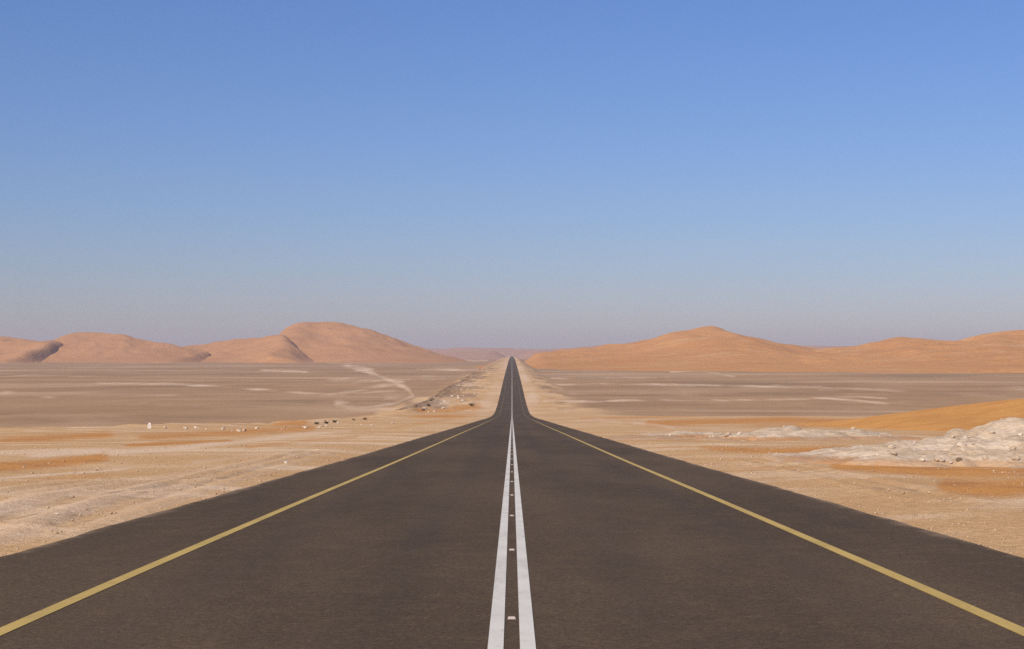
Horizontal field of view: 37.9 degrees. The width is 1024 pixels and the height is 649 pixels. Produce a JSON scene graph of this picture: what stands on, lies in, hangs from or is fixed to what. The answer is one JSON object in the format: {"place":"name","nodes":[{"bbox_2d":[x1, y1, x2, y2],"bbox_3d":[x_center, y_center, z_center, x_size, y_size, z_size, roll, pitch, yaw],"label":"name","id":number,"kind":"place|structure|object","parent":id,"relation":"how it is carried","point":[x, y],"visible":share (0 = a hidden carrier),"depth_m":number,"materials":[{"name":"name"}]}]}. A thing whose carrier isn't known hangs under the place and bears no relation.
{"place":"outdoors","nodes":[
{"label":"outdoors","id":0,"kind":"place"},
{"bbox_2d":[0,336,63,362],"bbox_3d":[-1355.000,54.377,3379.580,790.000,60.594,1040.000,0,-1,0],"label":"dune","id":1,"kind":"structure","parent":0,"point":[16,350],"depth_m":3177.55,"materials":[{"name":"brown sand"}]},
{"bbox_2d":[42,332,210,362],"bbox_3d":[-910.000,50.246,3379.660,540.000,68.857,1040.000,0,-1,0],"label":"dune","id":2,"kind":"structure","parent":0,"point":[87,347],"depth_m":3204.81,"materials":[{"name":"brown sand"}]},
{"bbox_2d":[183,335,314,362],"bbox_3d":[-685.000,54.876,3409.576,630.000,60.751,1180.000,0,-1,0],"label":"dune","id":3,"kind":"structure","parent":0,"point":[276,349],"depth_m":3163.53,"materials":[{"name":"brown sand"}]},
{"bbox_2d":[279,322,471,362],"bbox_3d":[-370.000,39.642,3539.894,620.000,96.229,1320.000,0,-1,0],"label":"dune","id":4,"kind":"structure","parent":0,"point":[327,342],"depth_m":3289.72,"materials":[{"name":"brown sand"}]},
{"bbox_2d":[0,356,1023,648],"bbox_3d":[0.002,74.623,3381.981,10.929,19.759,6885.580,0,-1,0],"label":"road","id":5,"kind":"structure","parent":0,"point":[448,540],"depth_m":14.84,"materials":[{"name":"grey asphalt"}]},
{"bbox_2d":[0,356,1023,557],"bbox_3d":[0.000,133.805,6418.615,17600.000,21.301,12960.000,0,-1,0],"label":"ground","id":6,"kind":"structure","parent":0,"point":[93,408],"depth_m":245.21,"materials":[{"name":"beige sand"}]},
{"bbox_2d":[1,442,1023,555],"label":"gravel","id":7,"kind":"structure","parent":6,"relation":"on","point":[110,513],"depth_m":32.13,"materials":[{"name":"beige gravel"}]},
{"bbox_2d":[605,425,920,440],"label":"rubble heap","id":8,"kind":"object","parent":6,"relation":"on","point":[790,433],"visible":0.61,"depth_m":83.72,"materials":[{"name":"beige stone"}]},
{"bbox_2d":[758,417,1023,468],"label":"rubble heap","id":9,"kind":"object","parent":6,"relation":"on","point":[1007,430],"visible":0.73,"depth_m":44.97,"materials":[{"name":"beige stone"}]},
{"bbox_2d":[957,442,965,446],"bbox_3d":[13.257,3.551,43.969,0.264,0.171,0.237,16,21,7],"label":"stone","id":10,"kind":"object","parent":9,"relation":"on","point":[960,444],"visible":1,"depth_m":43.90,"materials":[{"name":"beige stone"}]},
{"bbox_2d":[1012,455,1019,460],"bbox_3d":[14.274,3.786,42.213,0.222,0.161,0.203,0,-1,9],"label":"stone","id":11,"kind":"object","parent":9,"relation":"on","point":[1015,457],"visible":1,"depth_m":42.15,"materials":[{"name":"beige stone"}]},
{"bbox_2d":[0,0,1023,348],"label":"sky","id":12,"kind":"structure","parent":0,"point":[427,174],"materials":[{"name":"blue"}]},
{"bbox_2d":[427,345,851,359],"bbox_3d":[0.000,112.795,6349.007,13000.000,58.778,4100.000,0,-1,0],"label":"dune","id":13,"kind":"structure","parent":0,"point":[480,353],"depth_m":6759.97,"materials":[{"name":"brown sand"}]},
{"bbox_2d":[474,326,849,371],"bbox_3d":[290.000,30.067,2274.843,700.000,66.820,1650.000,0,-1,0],"label":"dune","id":14,"kind":"structure","parent":0,"point":[709,348],"depth_m":2076.56,"materials":[{"name":"brown sand"}]},
{"bbox_2d":[796,398,1023,430],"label":"dune","id":15,"kind":"structure","parent":0,"point":[968,417],"depth_m":135.54,"materials":[{"name":"orange sand"}]},
{"bbox_2d":[799,330,1023,372],"bbox_3d":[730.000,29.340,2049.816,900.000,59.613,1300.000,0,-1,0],"label":"dune","id":16,"kind":"structure","parent":0,"point":[999,352],"depth_m":1818.91,"materials":[{"name":"brown sand"}]}
]}

